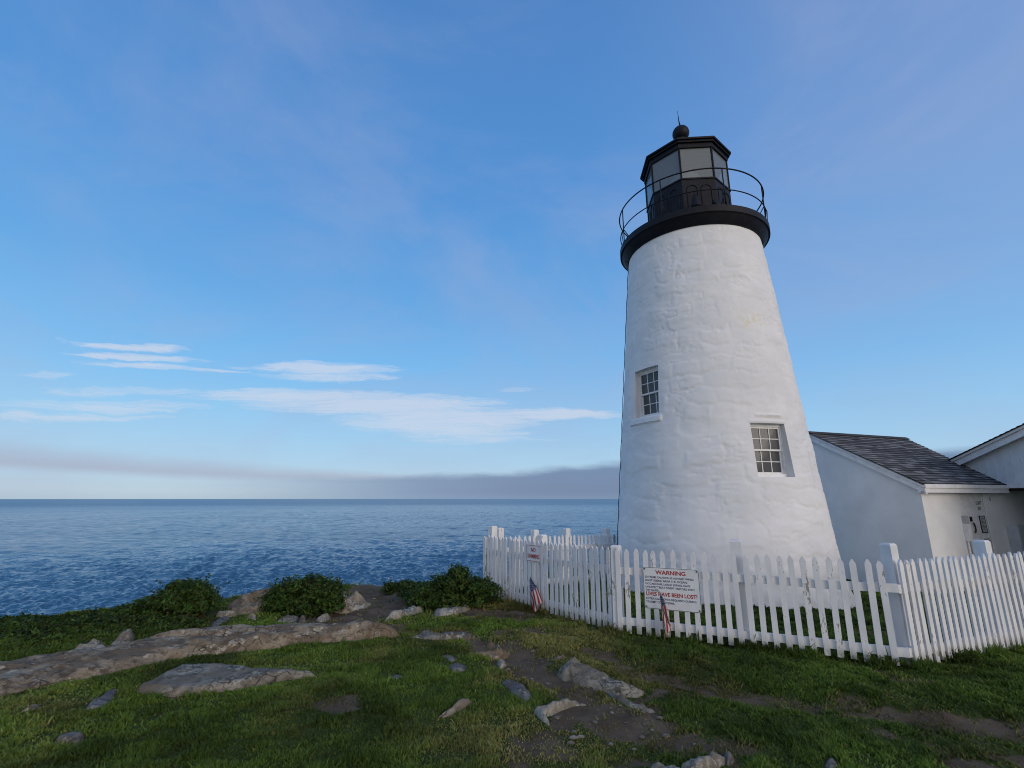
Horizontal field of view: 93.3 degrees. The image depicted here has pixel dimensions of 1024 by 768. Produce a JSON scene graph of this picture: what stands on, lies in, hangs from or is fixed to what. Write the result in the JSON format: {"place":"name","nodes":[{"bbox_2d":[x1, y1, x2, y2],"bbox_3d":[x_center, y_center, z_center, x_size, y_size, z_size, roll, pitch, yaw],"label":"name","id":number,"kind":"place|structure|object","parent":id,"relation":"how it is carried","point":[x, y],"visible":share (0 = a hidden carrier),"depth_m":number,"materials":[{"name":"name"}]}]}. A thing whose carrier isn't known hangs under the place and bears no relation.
{"place":"outdoors","nodes":[
{"label":"outdoors","id":0,"kind":"place"},
{"bbox_2d":[0,499,619,616],"bbox_3d":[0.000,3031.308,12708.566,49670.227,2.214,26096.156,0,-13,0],"label":"sea","id":1,"kind":"structure","parent":0,"point":[57,556],"depth_m":237.60,"materials":[{"name":"blue liquid"}]},
{"bbox_2d":[0,568,1023,767],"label":"grass","id":2,"kind":"structure","parent":0,"point":[750,658],"depth_m":4.21,"materials":[{"name":"green plant"}]},
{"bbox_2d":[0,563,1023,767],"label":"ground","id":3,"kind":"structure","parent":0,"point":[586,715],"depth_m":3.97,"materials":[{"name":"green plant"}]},
{"bbox_2d":[21,704,39,712],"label":"stone","id":4,"kind":"object","parent":3,"relation":"on","point":[32,706],"visible":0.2,"depth_m":4.01,"materials":[{"name":"grey stone"}]},
{"bbox_2d":[54,731,84,745],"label":"stone","id":5,"kind":"object","parent":3,"relation":"on","point":[72,737],"visible":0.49,"depth_m":3.50,"materials":[{"name":"grey stone"}]},
{"bbox_2d":[0,604,171,642],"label":"shrub thicket","id":6,"kind":"object","parent":3,"relation":"on","point":[32,625],"visible":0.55,"depth_m":6.33,"materials":[{"name":"green plant"}]},
{"bbox_2d":[73,638,104,649],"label":"boulder","id":7,"kind":"object","parent":3,"relation":"on","point":[93,643],"visible":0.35,"depth_m":5.50,"materials":[{"name":"grey stone"}]},
{"bbox_2d":[87,689,116,709],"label":"stone","id":8,"kind":"object","parent":3,"relation":"on","point":[106,697],"visible":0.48,"depth_m":4.16,"materials":[{"name":"grey stone"}]},
{"bbox_2d":[110,628,134,645],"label":"rock","id":9,"kind":"object","parent":3,"relation":"on","point":[126,635],"visible":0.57,"depth_m":5.90,"materials":[{"name":"grey stone"}]},
{"bbox_2d":[39,606,209,634],"bbox_3d":[-5.181,3.208,6.601,2.220,0.356,0.785,2,-13,-8],"label":"shrub","id":10,"kind":"object","parent":3,"relation":"on","point":[173,622],"visible":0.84,"depth_m":6.51,"materials":[{"name":"green plant"}]},
{"bbox_2d":[105,573,229,616],"bbox_3d":[-5.234,3.212,7.296,1.725,0.643,0.894,0,-13,0],"label":"shrub","id":11,"kind":"object","parent":3,"relation":"on","point":[190,595],"visible":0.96,"depth_m":7.14,"materials":[{"name":"green plant"}]},
{"bbox_2d":[0,620,398,695],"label":"rock ledge","id":12,"kind":"object","parent":3,"relation":"on","point":[30,672],"visible":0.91,"depth_m":5.40,"materials":[{"name":"grey stone"}]},
{"bbox_2d":[206,616,229,628],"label":"rock","id":13,"kind":"object","parent":3,"relation":"on","point":[217,622],"visible":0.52,"depth_m":6.77,"materials":[{"name":"grey stone"}]},
{"bbox_2d":[136,663,315,696],"bbox_3d":[-2.681,2.889,4.626,1.560,0.235,0.810,0,-13,0],"label":"rock slab","id":14,"kind":"object","parent":3,"relation":"on","point":[188,678],"visible":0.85,"depth_m":4.59,"materials":[{"name":"grey stone"}]},
{"bbox_2d":[216,610,236,616],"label":"boulder","id":15,"kind":"object","parent":3,"relation":"on","point":[228,613],"visible":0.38,"depth_m":7.13,"materials":[{"name":"grey stone"}]},
{"bbox_2d":[230,604,263,614],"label":"rock","id":16,"kind":"object","parent":3,"relation":"on","point":[244,609],"visible":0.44,"depth_m":7.36,"materials":[{"name":"grey stone"}]},
{"bbox_2d":[226,588,269,608],"bbox_3d":[-4.234,3.571,7.916,0.904,0.421,0.437,7,-15,-28],"label":"rock","id":17,"kind":"object","parent":3,"relation":"on","point":[244,599],"visible":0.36,"depth_m":7.87,"materials":[{"name":"grey stone"}]},
{"bbox_2d":[247,613,256,619],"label":"stone","id":18,"kind":"object","parent":3,"relation":"on","point":[251,616],"visible":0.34,"depth_m":7.05,"materials":[{"name":"grey stone"}]},
{"bbox_2d":[278,615,298,622],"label":"stone","id":19,"kind":"object","parent":3,"relation":"on","point":[289,618],"visible":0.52,"depth_m":6.90,"materials":[{"name":"grey stone"}]},
{"bbox_2d":[253,572,349,617],"bbox_3d":[-3.315,3.302,7.675,1.506,0.696,1.028,0,-13,0],"label":"shrub","id":20,"kind":"object","parent":3,"relation":"on","point":[288,595],"visible":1,"depth_m":7.50,"materials":[{"name":"green plant"}]},
{"bbox_2d":[298,615,306,623],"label":"stone","id":21,"kind":"object","parent":3,"relation":"on","point":[302,620],"visible":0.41,"depth_m":6.76,"materials":[{"name":"grey stone"}]},
{"bbox_2d":[316,613,330,621],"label":"stone","id":22,"kind":"object","parent":3,"relation":"on","point":[324,617],"visible":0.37,"depth_m":7.16,"materials":[{"name":"grey stone"}]},
{"bbox_2d":[328,591,370,613],"bbox_3d":[-2.730,3.653,7.992,0.692,0.403,0.744,-2,-14,9],"label":"boulder","id":23,"kind":"object","parent":3,"relation":"on","point":[356,600],"visible":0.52,"depth_m":7.98,"materials":[{"name":"grey stone"}]},
{"bbox_2d":[373,577,412,594],"bbox_3d":[-2.202,3.917,9.317,0.792,0.358,0.578,0,-13,0],"label":"shrub","id":24,"kind":"object","parent":3,"relation":"on","point":[389,588],"visible":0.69,"depth_m":9.27,"materials":[{"name":"green plant"}]},
{"bbox_2d":[385,605,424,620],"bbox_3d":[-1.581,3.532,7.326,0.559,0.277,0.950,0,-13,0],"label":"boulder","id":25,"kind":"object","parent":3,"relation":"on","point":[395,614],"visible":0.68,"depth_m":7.26,"materials":[{"name":"grey stone"}]},
{"bbox_2d":[420,629,432,633],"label":"stone","id":26,"kind":"object","parent":3,"relation":"on","point":[426,631],"visible":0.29,"depth_m":6.24,"materials":[{"name":"grey stone"}]},
{"bbox_2d":[411,632,474,639],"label":"rock","id":27,"kind":"object","parent":3,"relation":"on","point":[448,635],"visible":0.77,"depth_m":6.07,"materials":[{"name":"grey stone"}]},
{"bbox_2d":[440,654,456,661],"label":"stone","id":28,"kind":"object","parent":3,"relation":"on","point":[450,658],"visible":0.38,"depth_m":5.26,"materials":[{"name":"grey stone"}]},
{"bbox_2d":[433,603,470,616],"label":"boulder","id":29,"kind":"object","parent":3,"relation":"on","point":[442,611],"visible":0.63,"depth_m":7.30,"materials":[{"name":"grey stone"}]},
{"bbox_2d":[393,563,513,610],"bbox_3d":[-1.033,3.396,8.226,2.147,0.709,1.569,0,-13,0],"label":"shrub","id":30,"kind":"object","parent":3,"relation":"on","point":[458,585],"visible":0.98,"depth_m":7.77,"materials":[{"name":"green plant"}]},
{"bbox_2d":[439,698,471,717],"bbox_3d":[-0.466,2.756,4.021,0.212,0.201,0.491,-9,-16,34],"label":"rock","id":31,"kind":"object","parent":3,"relation":"on","point":[462,703],"visible":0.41,"depth_m":4.02,"materials":[{"name":"grey stone"}]},
{"bbox_2d":[448,662,466,672],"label":"stone","id":32,"kind":"object","parent":3,"relation":"on","point":[456,666],"visible":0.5,"depth_m":4.96,"materials":[{"name":"grey stone"}]},
{"bbox_2d":[474,649,510,659],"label":"rock","id":33,"kind":"object","parent":3,"relation":"on","point":[499,654],"visible":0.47,"depth_m":5.40,"materials":[{"name":"beige stone"}]},
{"bbox_2d":[484,641,502,650],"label":"boulder","id":34,"kind":"object","parent":3,"relation":"on","point":[492,645],"visible":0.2,"depth_m":5.72,"materials":[{"name":"grey stone"}]},
{"bbox_2d":[496,659,506,668],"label":"stone","id":35,"kind":"object","parent":3,"relation":"on","point":[501,662],"visible":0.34,"depth_m":5.10,"materials":[{"name":"grey stone"}]},
{"bbox_2d":[502,679,531,701],"bbox_3d":[0.082,2.854,4.423,0.311,0.187,0.628,6,-15,-24],"label":"rock","id":36,"kind":"object","parent":3,"relation":"on","point":[520,689],"visible":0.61,"depth_m":4.39,"materials":[{"name":"grey stone"}]},
{"bbox_2d":[529,578,542,611],"bbox_3d":[0.355,3.285,7.477,0.070,0.570,0.281,10,-17,-37],"label":"flag","id":37,"kind":"object","parent":3,"relation":"in","point":[535,595],"visible":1,"depth_m":7.47,"materials":[{"name":"fabric"}]},
{"bbox_2d":[483,526,615,626],"bbox_3d":[0.498,3.091,7.643,0.207,1.511,3.083,10,-17,-37],"label":"picket fence","id":38,"kind":"object","parent":3,"relation":"on","point":[539,576],"visible":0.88,"depth_m":7.32,"materials":[{"name":"white paint"}]},
{"bbox_2d":[526,544,540,562],"bbox_3d":[0.344,2.718,7.762,0.007,0.255,0.345,10,-17,-37],"label":"no swimming sign","id":39,"kind":"object","parent":38,"relation":"attached to","point":[533,553],"visible":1,"depth_m":7.75,"materials":[{"name":"white metal"}]},
{"bbox_2d":[486,528,616,590],"bbox_3d":[1.105,3.717,9.964,4.083,1.559,0.200,10,-17,-36],"label":"picket fence","id":40,"kind":"object","parent":3,"relation":"on","point":[605,540],"visible":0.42,"depth_m":10.04,"materials":[{"name":"white paint"}]},
{"bbox_2d":[544,655,564,660],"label":"rock","id":41,"kind":"object","parent":3,"relation":"on","point":[560,657],"visible":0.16,"depth_m":5.29,"materials":[{"name":"grey stone"}]},
{"bbox_2d":[534,698,587,724],"bbox_3d":[0.389,2.754,4.035,0.381,0.209,0.742,-11,-17,38],"label":"boulder","id":42,"kind":"object","parent":3,"relation":"on","point":[543,712],"visible":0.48,"depth_m":3.99,"materials":[{"name":"grey stone"}]},
{"bbox_2d":[569,735,578,739],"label":"pebble","id":43,"kind":"object","parent":3,"relation":"on","point":[573,737],"visible":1,"depth_m":3.53,"materials":[{"name":"grey stone"}]},
{"bbox_2d":[557,657,645,697],"bbox_3d":[0.824,2.843,4.608,0.558,0.305,0.989,9,-16,-34],"label":"boulder","id":44,"kind":"object","parent":3,"relation":"on","point":[573,670],"visible":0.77,"depth_m":4.55,"materials":[{"name":"grey stone"}]},
{"bbox_2d":[608,692,654,712],"bbox_3d":[0.985,2.795,4.168,0.200,0.181,0.658,10,-17,-37],"label":"rock","id":45,"kind":"object","parent":3,"relation":"on","point":[624,700],"visible":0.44,"depth_m":4.12,"materials":[{"name":"grey stone"}]},
{"bbox_2d":[659,591,670,638],"bbox_3d":[1.905,2.916,6.000,0.117,0.621,0.071,-7,-15,26],"label":"flag","id":46,"kind":"object","parent":3,"relation":"in","point":[666,622],"visible":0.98,"depth_m":5.99,"materials":[{"name":"fabric"}]},
{"bbox_2d":[661,733,670,737],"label":"pebble","id":47,"kind":"object","parent":3,"relation":"on","point":[664,735],"visible":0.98,"depth_m":3.58,"materials":[{"name":"grey stone"}]},
{"bbox_2d":[651,750,725,767],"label":"boulder","id":48,"kind":"object","parent":3,"relation":"on","point":[713,759],"visible":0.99,"depth_m":3.10,"materials":[{"name":"grey stone"}]},
{"bbox_2d":[724,751,734,765],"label":"stone","id":49,"kind":"object","parent":3,"relation":"on","point":[729,757],"visible":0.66,"depth_m":3.22,"materials":[{"name":"grey stone"}]},
{"bbox_2d":[617,111,855,609],"bbox_3d":[4.295,-1.356,11.127,4.504,11.670,4.484,0,-13,0],"label":"lighthouse","id":50,"kind":"object","parent":3,"relation":"on","point":[717,453],"visible":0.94,"depth_m":9.30,"materials":[{"name":"paint"}]},
{"bbox_2d":[638,366,658,417],"bbox_3d":[2.885,0.189,9.992,0.094,1.020,0.718,7,-15,-27],"label":"window","id":51,"kind":"structure","parent":50,"relation":"in","point":[647,379],"depth_m":10.09,"materials":[{"name":"white paint"}]},
{"bbox_2d":[750,424,787,476],"bbox_3d":[4.618,1.208,8.785,0.732,0.960,0.094,3,-14,-11],"label":"window","id":52,"kind":"structure","parent":50,"relation":"in","point":[767,438],"depth_m":8.81,"materials":[{"name":"white paint"}]},
{"bbox_2d":[611,539,909,665],"bbox_3d":[2.765,2.666,5.831,3.121,1.501,0.203,-7,-15,26],"label":"picket fence","id":53,"kind":"object","parent":3,"relation":"on","point":[741,578],"visible":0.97,"depth_m":5.64,"materials":[{"name":"white paint"}]},
{"bbox_2d":[643,567,701,612],"bbox_3d":[2.014,2.594,6.112,0.690,0.500,0.010,-7,-15,26],"label":"warning sign","id":54,"kind":"object","parent":53,"relation":"attached to","point":[679,589],"visible":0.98,"depth_m":6.10,"materials":[{"name":"white metal"}]},
{"bbox_2d":[825,758,837,767],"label":"stone","id":55,"kind":"object","parent":3,"relation":"on","point":[831,763],"visible":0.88,"depth_m":3.17,"materials":[{"name":"grey stone"}]},
{"bbox_2d":[808,431,1023,593],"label":"oil house","id":56,"kind":"structure","parent":3,"relation":"on","point":[910,499],"depth_m":10.95,"materials":[{"name":"white paint"}]},
{"bbox_2d":[961,516,973,554],"bbox_3d":[9.782,3.325,10.339,0.110,0.985,0.061,5,-14,-19],"label":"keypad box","id":57,"kind":"object","parent":56,"relation":"attached to","point":[965,520],"visible":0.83,"depth_m":10.40,"materials":[{"name":"metal"}]},
{"bbox_2d":[963,524,972,553],"bbox_3d":[9.781,3.487,10.294,0.130,0.980,0.071,5,-14,-19],"label":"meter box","id":58,"kind":"object","parent":56,"relation":"attached to","point":[968,533],"visible":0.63,"depth_m":10.33,"materials":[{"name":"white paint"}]},
{"bbox_2d":[957,493,994,556],"bbox_3d":[10.273,3.420,10.548,1.148,2.068,0.079,5,-14,-19],"label":"door","id":59,"kind":"structure","parent":56,"relation":"in","point":[971,504],"depth_m":10.65,"materials":[{"name":"white paint"}]},
{"bbox_2d":[1005,525,1023,559],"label":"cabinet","id":60,"kind":"object","parent":56,"relation":"attached to","point":[1015,533],"visible":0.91,"depth_m":10.73,"materials":[{"name":"metal"}]},
{"bbox_2d":[879,540,1023,665],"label":"picket fence","id":61,"kind":"object","parent":3,"relation":"on","point":[990,579],"visible":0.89,"depth_m":5.41,"materials":[{"name":"white paint"}]},
{"bbox_2d":[948,423,1023,490],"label":"gabled building","id":62,"kind":"structure","parent":3,"relation":"on","point":[1000,457],"depth_m":11.06,"materials":[{"name":"white"}]},
{"bbox_2d":[0,0,1023,498],"label":"sky","id":63,"kind":"structure","parent":0,"point":[250,249],"materials":[{"name":"blue"}]}
]}

